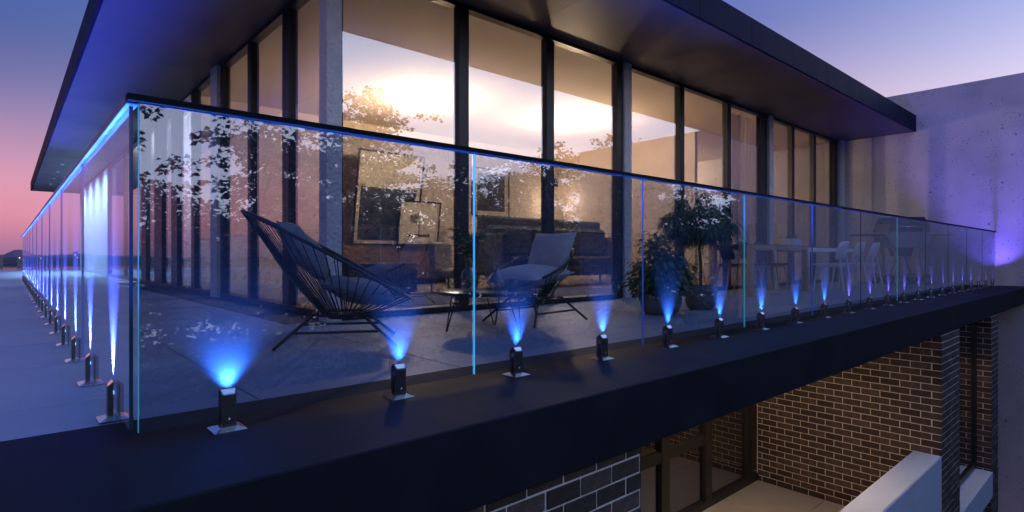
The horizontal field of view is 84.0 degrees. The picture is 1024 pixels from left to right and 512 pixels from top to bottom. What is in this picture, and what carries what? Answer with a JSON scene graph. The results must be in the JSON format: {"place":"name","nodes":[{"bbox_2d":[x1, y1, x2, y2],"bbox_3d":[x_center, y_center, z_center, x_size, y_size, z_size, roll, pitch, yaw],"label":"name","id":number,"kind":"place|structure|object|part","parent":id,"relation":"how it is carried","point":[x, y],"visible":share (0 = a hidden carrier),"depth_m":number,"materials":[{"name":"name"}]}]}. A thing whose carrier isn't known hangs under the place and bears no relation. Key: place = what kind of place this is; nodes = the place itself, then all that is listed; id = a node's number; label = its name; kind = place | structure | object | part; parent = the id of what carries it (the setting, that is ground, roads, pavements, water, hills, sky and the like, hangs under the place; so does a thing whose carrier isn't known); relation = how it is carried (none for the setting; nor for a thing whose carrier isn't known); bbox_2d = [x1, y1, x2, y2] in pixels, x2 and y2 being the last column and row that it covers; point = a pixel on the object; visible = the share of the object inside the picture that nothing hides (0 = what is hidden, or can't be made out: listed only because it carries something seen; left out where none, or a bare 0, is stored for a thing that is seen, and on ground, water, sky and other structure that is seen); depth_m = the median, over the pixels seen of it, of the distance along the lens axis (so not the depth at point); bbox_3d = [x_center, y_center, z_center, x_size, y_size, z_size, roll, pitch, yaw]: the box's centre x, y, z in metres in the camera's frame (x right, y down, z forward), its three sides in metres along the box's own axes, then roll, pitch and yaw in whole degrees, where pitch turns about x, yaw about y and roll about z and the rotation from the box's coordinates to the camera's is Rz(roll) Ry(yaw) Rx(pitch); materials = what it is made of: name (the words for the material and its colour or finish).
{"place":"outdoors","nodes":[
{"label":"outdoors","id":0,"kind":"place"},
{"bbox_2d":[0,256,2,265],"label":"shore building","id":1,"kind":"structure","parent":0,"point":[1,260],"depth_m":425.99,"materials":[{"name":"grey"}]},
{"bbox_2d":[17,255,24,265],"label":"shore building","id":2,"kind":"structure","parent":0,"point":[19,260],"depth_m":433.13,"materials":[{"name":"grey"}]},
{"bbox_2d":[0,265,79,269],"bbox_3d":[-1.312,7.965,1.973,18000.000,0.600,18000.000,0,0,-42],"label":"sea","id":3,"kind":"structure","parent":0,"point":[39,267],"depth_m":379.19,"materials":[{"name":"blue liquid"}]},
{"bbox_2d":[3,257,79,265],"bbox_3d":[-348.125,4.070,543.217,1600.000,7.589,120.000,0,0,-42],"label":"shore","id":4,"kind":"structure","parent":3,"relation":"on","point":[9,261],"depth_m":464.45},
{"bbox_2d":[0,250,79,257],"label":"hill","id":5,"kind":"structure","parent":0,"point":[14,253],"depth_m":749.12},
{"bbox_2d":[38,256,52,265],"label":"shore building","id":6,"kind":"structure","parent":0,"point":[45,260],"depth_m":443.11,"materials":[{"name":"grey"}]},
{"bbox_2d":[73,251,77,265],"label":"shore building","id":7,"kind":"structure","parent":0,"point":[75,258],"depth_m":455.25,"materials":[{"name":"grey"}]},
{"bbox_2d":[0,269,919,441],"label":"terrace","id":8,"kind":"structure","parent":0,"point":[198,351],"depth_m":4.52,"materials":[{"name":"grey concrete"}]},
{"bbox_2d":[31,289,37,299],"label":"glass spigot","id":9,"kind":"object","parent":8,"relation":"on","point":[34,294],"visible":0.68,"depth_m":8.64,"materials":[{"name":"metal"}]},
{"bbox_2d":[33,292,40,302],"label":"glass spigot","id":10,"kind":"object","parent":8,"relation":"on","point":[36,297],"visible":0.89,"depth_m":8.03,"materials":[{"name":"metal"}]},
{"bbox_2d":[35,295,43,306],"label":"glass spigot","id":11,"kind":"object","parent":8,"relation":"on","point":[39,301],"visible":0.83,"depth_m":7.37,"materials":[{"name":"metal"}]},
{"bbox_2d":[37,299,48,311],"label":"glass spigot","id":12,"kind":"object","parent":8,"relation":"on","point":[41,310],"visible":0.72,"depth_m":6.74,"materials":[{"name":"metal"}]},
{"bbox_2d":[41,303,52,317],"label":"glass spigot","id":13,"kind":"object","parent":8,"relation":"on","point":[45,311],"visible":0.75,"depth_m":6.10,"materials":[{"name":"metal"}]},
{"bbox_2d":[44,308,58,324],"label":"glass spigot","id":14,"kind":"object","parent":8,"relation":"on","point":[54,315],"visible":0.72,"depth_m":5.47,"materials":[{"name":"metal"}]},
{"bbox_2d":[49,315,66,334],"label":"glass spigot","id":15,"kind":"object","parent":8,"relation":"on","point":[55,327],"visible":0.71,"depth_m":4.83,"materials":[{"name":"metal"}]},
{"bbox_2d":[56,324,76,346],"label":"glass spigot","id":16,"kind":"object","parent":8,"relation":"on","point":[63,343],"visible":0.96,"depth_m":4.21,"materials":[{"name":"metal"}]},
{"bbox_2d":[64,336,84,362],"bbox_3d":[-2.746,0.583,3.588,0.116,0.156,0.116,0,0,-42],"label":"glass spigot","id":17,"kind":"object","parent":8,"relation":"on","point":[72,359],"visible":0.7,"depth_m":3.56,"materials":[{"name":"metal"}]},
{"bbox_2d":[21,96,137,429],"bbox_3d":[-7.594,0.028,9.047,0.042,1.175,18.878,0,0,-42],"label":"glass balustrade","id":18,"kind":"object","parent":8,"relation":"on","point":[122,112],"visible":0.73,"depth_m":2.92,"materials":[{"name":"blue"}]},
{"bbox_2d":[77,353,106,386],"bbox_3d":[-2.181,0.583,2.952,0.116,0.156,0.116,0,0,-42],"label":"glass spigot","id":19,"kind":"object","parent":8,"relation":"on","point":[95,380],"visible":1,"depth_m":2.93,"materials":[{"name":"metal"}]},
{"bbox_2d":[96,379,133,423],"bbox_3d":[-1.617,0.583,2.317,0.116,0.156,0.116,0,0,-42],"label":"glass spigot","id":20,"kind":"object","parent":8,"relation":"on","point":[111,416],"visible":0.99,"depth_m":2.30,"materials":[{"name":"metal"}]},
{"bbox_2d":[240,209,412,350],"bbox_3d":[-1.397,0.157,4.348,1.257,1.011,0.780,0,0,-13],"label":"string chair","id":21,"kind":"object","parent":8,"relation":"on","point":[291,274],"visible":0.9,"depth_m":4.21,"materials":[{"name":"black plastic"}]},
{"bbox_2d":[276,221,330,279],"bbox_3d":[-1.567,-0.035,4.309,0.360,0.430,0.460,0,0,-13],"label":"cushion","id":22,"kind":"object","parent":21,"relation":"on","point":[295,229],"visible":0.76,"depth_m":4.12,"materials":[{"name":"fabric"}]},
{"bbox_2d":[318,275,394,304],"bbox_3d":[-1.187,0.265,4.396,0.543,0.243,0.520,0,0,-13],"label":"cushion","id":23,"kind":"object","parent":21,"relation":"on","point":[377,297],"visible":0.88,"depth_m":4.19,"materials":[{"name":"fabric"}]},
{"bbox_2d":[30,0,915,321],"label":"modern house","id":24,"kind":"structure","parent":8,"relation":"on","point":[662,88],"depth_m":10.07,"materials":[{"name":"metal"}]},
{"bbox_2d":[168,114,190,285],"bbox_3d":[-7.084,-1.175,12.360,0.100,3.600,3.400,0,0,-42],"label":"curtain","id":25,"kind":"object","parent":24,"relation":"hanging from","point":[187,200],"visible":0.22,"depth_m":12.14,"materials":[{"name":"white fabric"}]},
{"bbox_2d":[343,245,445,283],"bbox_3d":[-2.738,0.214,13.069,2.900,0.898,0.531,0,0,-42],"label":"sideboard","id":26,"kind":"object","parent":24,"relation":"on","point":[419,255],"visible":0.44,"depth_m":12.84,"materials":[{"name":"brown wood"}]},
{"bbox_3d":[-3.379,0.155,12.164,0.700,0.720,0.029,0,0,-42],"label":"door","id":27,"kind":"part","parent":26,"relation":"part of","materials":[{"name":"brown wood"}]},
{"bbox_3d":[-2.841,0.155,12.642,0.700,0.720,0.029,0,0,-42],"label":"door","id":28,"kind":"part","parent":26,"relation":"part of","materials":[{"name":"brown wood"}]},
{"bbox_2d":[351,148,424,245],"bbox_3d":[-2.710,-1.249,12.555,1.620,2.050,0.041,0,10,-42],"label":"picture","id":29,"kind":"object","parent":26,"relation":"on","point":[386,181],"visible":0.76,"depth_m":12.42,"materials":[{"name":"beige"}]},
{"bbox_3d":[-2.302,0.155,13.120,0.700,0.720,0.029,0,0,-42],"label":"door","id":30,"kind":"part","parent":26,"relation":"part of","materials":[{"name":"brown wood"}]},
{"bbox_2d":[396,199,440,245],"bbox_3d":[-2.122,-0.745,13.007,1.100,1.020,0.040,0,8,-42],"label":"picture","id":31,"kind":"object","parent":26,"relation":"on","point":[418,224],"visible":0.99,"depth_m":12.97,"materials":[{"name":"beige"}]},
{"bbox_3d":[-1.764,0.155,13.598,0.700,0.720,0.029,0,0,-42],"label":"door","id":32,"kind":"part","parent":26,"relation":"part of","materials":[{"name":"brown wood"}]},
{"bbox_2d":[445,229,479,283],"bbox_3d":[-1.102,-0.041,13.617,0.934,1.408,1.241,0,0,-70],"label":"potted plant","id":33,"kind":"object","parent":24,"relation":"on","point":[471,280],"visible":0.04,"depth_m":13.54,"materials":[{"name":"green plant"}]},
{"bbox_2d":[471,166,508,216],"bbox_3d":[-0.569,-1.705,15.370,1.300,1.300,0.040,0,0,-42],"label":"picture","id":34,"kind":"object","parent":24,"relation":"attached to","point":[491,192],"visible":0.88,"depth_m":15.34,"materials":[{"name":"beige"}]},
{"bbox_2d":[388,286,610,306],"bbox_3d":[-0.240,0.657,9.878,5.100,0.013,2.200,0,0,-42],"label":"rug","id":35,"kind":"object","parent":24,"relation":"on","point":[426,298],"visible":0.29,"depth_m":8.92,"materials":[{"name":"grey fabric"}]},
{"bbox_2d":[343,263,416,295],"bbox_3d":[-2.325,0.389,9.364,1.400,0.548,0.600,0,0,-42],"label":"ottoman","id":36,"kind":"object","parent":35,"relation":"on","point":[402,276],"visible":0.36,"depth_m":9.33,"materials":[{"name":"fabric"}]},
{"bbox_2d":[429,242,476,292],"bbox_3d":[-1.050,0.204,10.149,0.660,0.918,0.600,0,0,28],"label":"armchair","id":37,"kind":"object","parent":35,"relation":"on","point":[440,259],"visible":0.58,"depth_m":10.07,"materials":[{"name":"grey fabric"}]},
{"bbox_2d":[471,215,610,287],"bbox_3d":[1.006,-0.086,12.656,4.068,1.498,1.080,0,0,-42],"label":"sofa","id":38,"kind":"object","parent":24,"relation":"on","point":[506,240],"visible":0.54,"depth_m":12.20,"materials":[{"name":"grey fabric"}]},
{"bbox_2d":[554,178,557,186],"bbox_3d":[1.155,-0.785,16.064,0.320,2.900,0.320,0,0,-42],"label":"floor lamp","id":39,"kind":"object","parent":24,"relation":"on","point":[555,183],"visible":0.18,"depth_m":15.96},
{"bbox_2d":[554,207,562,219],"bbox_3d":[1.275,-0.361,16.305,0.400,2.048,0.400,0,0,-42],"label":"floor lamp","id":40,"kind":"object","parent":24,"relation":"on","point":[558,213],"visible":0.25,"depth_m":16.14,"materials":[{"name":"beige"}]},
{"bbox_2d":[731,113,755,285],"bbox_3d":[4.890,-1.175,12.120,1.250,3.600,0.162,0,0,-42],"label":"curtain","id":41,"kind":"object","parent":24,"relation":"hanging from","point":[743,152],"visible":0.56,"depth_m":12.07,"materials":[{"name":"beige fabric"}]},
{"bbox_2d":[808,142,825,279],"bbox_3d":[7.937,-1.175,14.826,0.900,3.600,0.166,0,0,-42],"label":"curtain","id":42,"kind":"object","parent":24,"relation":"hanging from","point":[820,192],"visible":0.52,"depth_m":14.98,"materials":[{"name":"beige fabric"}]},
{"bbox_2d":[437,288,536,332],"bbox_3d":[-0.222,0.481,5.053,0.880,0.348,0.880,0,0,-42],"label":"coffee table","id":43,"kind":"object","parent":8,"relation":"on","point":[485,292],"visible":0.96,"depth_m":4.88,"materials":[{"name":"black"}]},
{"bbox_2d":[448,227,486,289],"bbox_3d":[-0.359,0.022,4.903,0.365,0.570,0.320,0,0,-42],"label":"plant","id":44,"kind":"object","parent":43,"relation":"on","point":[469,249],"visible":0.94,"depth_m":4.92,"materials":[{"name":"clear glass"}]},
{"bbox_2d":[508,279,517,290],"bbox_3d":[0.006,0.257,5.068,0.092,0.100,0.092,0,0,-42],"label":"cup","id":45,"kind":"object","parent":43,"relation":"on","point":[512,284],"visible":1,"depth_m":5.03,"materials":[{"name":"grey ceramic"}]},
{"bbox_2d":[0,285,1023,511],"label":"slab edge","id":46,"kind":"object","parent":8,"relation":"attached to","point":[463,439],"visible":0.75,"depth_m":2.39,"materials":[{"name":"black concrete"}]},
{"bbox_2d":[206,387,247,435],"bbox_3d":[-1.087,0.583,2.172,0.116,0.156,0.116,0,0,-42],"label":"glass spigot","id":47,"kind":"object","parent":46,"relation":"on","point":[227,418],"visible":1,"depth_m":2.15,"materials":[{"name":"metal"}]},
{"bbox_2d":[381,363,415,400],"bbox_3d":[-0.532,0.583,2.665,0.116,0.156,0.116,0,0,-42],"label":"glass spigot","id":48,"kind":"object","parent":46,"relation":"on","point":[398,381],"visible":1,"depth_m":2.64,"materials":[{"name":"metal"}]},
{"bbox_2d":[501,346,530,377],"bbox_3d":[0.022,0.583,3.157,0.116,0.156,0.116,0,0,-42],"label":"glass spigot","id":49,"kind":"object","parent":46,"relation":"on","point":[515,362],"visible":1,"depth_m":3.14,"materials":[{"name":"metal"}]},
{"bbox_2d":[125,92,995,432],"bbox_3d":[4.754,0.028,7.358,16.267,1.175,0.040,0,0,-42],"label":"glass balustrade","id":50,"kind":"object","parent":46,"relation":"on","point":[955,256],"visible":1,"depth_m":4.92,"materials":[{"name":"teal"}]},
{"bbox_2d":[589,334,614,360],"bbox_3d":[0.577,0.583,3.650,0.116,0.156,0.116,0,0,-42],"label":"glass spigot","id":51,"kind":"object","parent":46,"relation":"on","point":[601,347],"visible":1,"depth_m":3.63,"materials":[{"name":"metal"}]},
{"bbox_2d":[656,325,678,347],"bbox_3d":[1.132,0.583,4.143,0.116,0.156,0.116,0,0,-42],"label":"glass spigot","id":52,"kind":"object","parent":46,"relation":"on","point":[667,336],"visible":1,"depth_m":4.13,"materials":[{"name":"metal"}]},
{"bbox_2d":[709,318,728,337],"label":"glass spigot","id":53,"kind":"object","parent":46,"relation":"on","point":[718,327],"visible":1,"depth_m":4.62,"materials":[{"name":"metal"}]},
{"bbox_2d":[752,312,768,329],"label":"glass spigot","id":54,"kind":"object","parent":46,"relation":"on","point":[760,320],"visible":1,"depth_m":5.11,"materials":[{"name":"metal"}]},
{"bbox_2d":[787,307,803,323],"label":"glass spigot","id":55,"kind":"object","parent":46,"relation":"on","point":[795,315],"visible":1,"depth_m":5.61,"materials":[{"name":"metal"}]},
{"bbox_2d":[817,303,831,317],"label":"glass spigot","id":56,"kind":"object","parent":46,"relation":"on","point":[823,310],"visible":1,"depth_m":6.11,"materials":[{"name":"metal"}]},
{"bbox_2d":[841,299,854,313],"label":"glass spigot","id":57,"kind":"object","parent":46,"relation":"on","point":[848,306],"visible":1,"depth_m":6.60,"materials":[{"name":"metal"}]},
{"bbox_2d":[863,296,875,309],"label":"glass spigot","id":58,"kind":"object","parent":46,"relation":"on","point":[871,303],"visible":1,"depth_m":7.09,"materials":[{"name":"metal"}]},
{"bbox_2d":[882,294,893,305],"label":"glass spigot","id":59,"kind":"object","parent":46,"relation":"on","point":[887,299],"visible":1,"depth_m":7.58,"materials":[{"name":"metal"}]},
{"bbox_2d":[899,291,909,302],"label":"glass spigot","id":60,"kind":"object","parent":46,"relation":"on","point":[903,297],"visible":1,"depth_m":8.07,"materials":[{"name":"metal"}]},
{"bbox_2d":[913,289,923,299],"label":"glass spigot","id":61,"kind":"object","parent":46,"relation":"on","point":[919,295],"visible":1,"depth_m":8.56,"materials":[{"name":"metal"}]},
{"bbox_2d":[928,288,935,297],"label":"glass spigot","id":62,"kind":"object","parent":46,"relation":"on","point":[932,294],"visible":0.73,"depth_m":9.04,"materials":[{"name":"metal"}]},
{"bbox_2d":[482,248,587,327],"bbox_3d":[0.253,0.277,5.798,0.780,0.771,0.967,0,0,42],"label":"string chair","id":63,"kind":"object","parent":8,"relation":"on","point":[538,297],"visible":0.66,"depth_m":5.70,"materials":[{"name":"black metal"}]},
{"bbox_2d":[483,264,574,287],"bbox_3d":[0.172,0.195,5.710,0.660,0.224,0.637,0,0,42],"label":"cushion","id":64,"kind":"object","parent":63,"relation":"on","point":[532,274],"visible":0.86,"depth_m":5.52,"materials":[{"name":"grey fabric"}]},
{"bbox_2d":[527,232,576,268],"bbox_3d":[0.401,-0.035,5.961,0.540,0.423,0.282,0,0,42],"label":"cushion","id":65,"kind":"object","parent":63,"relation":"on","point":[554,250],"visible":0.73,"depth_m":5.84,"materials":[{"name":"grey fabric"}]},
{"bbox_2d":[622,230,699,314],"bbox_3d":[1.711,0.181,6.526,0.877,0.968,0.892,0,0,-42],"label":"potted ficus","id":66,"kind":"object","parent":8,"relation":"on","point":[668,279],"visible":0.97,"depth_m":6.33,"materials":[{"name":"green plant"}]},
{"bbox_2d":[640,404,756,511],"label":"window glass","id":67,"kind":"object","parent":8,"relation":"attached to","point":[726,438],"depth_m":9.57,"materials":[{"name":"glass"}]},
{"bbox_2d":[655,192,749,309],"bbox_3d":[2.331,-0.071,7.083,1.160,1.473,1.242,0,0,-42],"label":"potted tree","id":68,"kind":"object","parent":8,"relation":"on","point":[700,225],"visible":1,"depth_m":6.92,"materials":[{"name":"green plant"}]},
{"bbox_2d":[717,241,755,292],"bbox_3d":[4.002,0.194,10.221,0.498,0.941,0.566,0,0,-42],"label":"dining chair","id":69,"kind":"object","parent":8,"relation":"on","point":[727,254],"visible":0.62,"depth_m":10.24,"materials":[{"name":"grey"}]},
{"bbox_2d":[733,242,772,291],"bbox_3d":[4.526,0.194,10.686,0.498,0.941,0.566,0,0,-42],"label":"dining chair","id":70,"kind":"object","parent":8,"relation":"on","point":[759,265],"visible":0.53,"depth_m":10.63,"materials":[{"name":"grey"}]},
{"bbox_2d":[710,244,807,296],"bbox_3d":[4.509,0.234,10.283,2.300,0.858,0.740,0,0,-42],"label":"dining table","id":71,"kind":"object","parent":8,"relation":"on","point":[752,248],"visible":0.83,"depth_m":9.78,"materials":[{"name":"white wood"}]},
{"bbox_2d":[783,233,800,244],"bbox_3d":[5.265,-0.320,10.690,0.453,0.249,0.325,0,0,-42],"label":"planter box","id":72,"kind":"object","parent":71,"relation":"on","point":[790,239],"visible":0.95,"depth_m":10.62,"materials":[{"name":"white ceramic"}]},
{"bbox_2d":[754,242,788,290],"bbox_3d":[5.049,0.194,11.150,0.498,0.941,0.566,0,0,-42],"label":"dining chair","id":73,"kind":"object","parent":8,"relation":"on","point":[763,255],"visible":0.66,"depth_m":11.16,"materials":[{"name":"grey"}]},
{"bbox_2d":[774,247,856,289],"bbox_3d":[6.523,0.244,12.165,2.750,0.838,0.680,0,0,-42],"label":"dining table","id":74,"kind":"object","parent":8,"relation":"on","point":[825,250],"visible":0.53,"depth_m":11.80,"materials":[{"name":"white wood"}]},
{"bbox_2d":[813,241,852,291],"bbox_3d":[6.100,0.194,10.826,0.498,0.941,0.566,0,0,-42],"label":"dining chair","id":75,"kind":"object","parent":8,"relation":"on","point":[841,251],"visible":0.98,"depth_m":10.66,"materials":[{"name":"white paint"}]},
{"bbox_2d":[830,242,868,289],"bbox_3d":[6.780,0.194,11.430,0.498,0.941,0.566,0,0,-42],"label":"dining chair","id":76,"kind":"object","parent":8,"relation":"on","point":[856,254],"visible":0.8,"depth_m":11.23,"materials":[{"name":"white paint"}]},
{"bbox_2d":[847,243,882,287],"bbox_3d":[7.468,0.194,12.041,0.498,0.941,0.566,0,0,-42],"label":"dining chair","id":77,"kind":"object","parent":8,"relation":"on","point":[873,252],"visible":0.93,"depth_m":11.83,"materials":[{"name":"white paint"}]},
{"bbox_2d":[849,217,925,284],"bbox_3d":[9.079,-0.115,13.254,2.160,1.561,0.621,0,0,0],"label":"barbecue","id":78,"kind":"object","parent":8,"relation":"on","point":[884,234],"visible":0.69,"depth_m":13.04,"materials":[{"name":"metal"}]},
{"bbox_2d":[0,0,1023,255],"label":"sky","id":79,"kind":"structure","parent":0,"point":[891,47],"materials":[{"name":"purple"}]},
{"bbox_2d":[702,480,844,511],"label":"balcony floor","id":80,"kind":"structure","parent":0,"point":[758,496],"depth_m":8.23,"materials":[{"name":"grey tile"}]},
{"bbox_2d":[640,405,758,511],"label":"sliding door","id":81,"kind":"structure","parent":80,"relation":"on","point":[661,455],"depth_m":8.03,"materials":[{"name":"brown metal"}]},
{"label":"garden ground","id":82,"kind":"structure","parent":0,"visible":0},
{"bbox_2d":[467,447,640,511],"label":"brick pier","id":83,"kind":"structure","parent":82,"relation":"on","point":[612,484],"depth_m":2.73,"materials":[{"name":"brick"}]},
{"bbox_2d":[688,72,1023,511],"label":"concrete wall","id":84,"kind":"structure","parent":82,"relation":"on","point":[956,157],"depth_m":13.31,"materials":[{"name":"grey concrete"}]},
{"bbox_2d":[757,328,959,511],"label":"brick wall","id":85,"kind":"structure","parent":82,"relation":"on","point":[846,437],"depth_m":7.96,"materials":[{"name":"brown brick"}]},
{"bbox_2d":[959,322,976,485],"bbox_3d":[6.722,2.283,9.232,2.325,2.565,0.910,0,0,-42],"label":"tall window","id":86,"kind":"structure","parent":85,"relation":"attached to","point":[968,399],"depth_m":9.38,"materials":[{"name":"clear glass"}]},
{"bbox_2d":[960,468,992,511],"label":"parapet wall","id":87,"kind":"structure","parent":85,"relation":"attached to","point":[976,490],"depth_m":8.94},
{"bbox_2d":[839,451,941,511],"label":"parapet wall","id":88,"kind":"structure","parent":82,"relation":"on","point":[911,482],"depth_m":6.56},
{"bbox_2d":[975,314,997,511],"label":"brick pier","id":89,"kind":"structure","parent":82,"relation":"on","point":[987,394],"depth_m":9.62,"materials":[{"name":"brown brick"}]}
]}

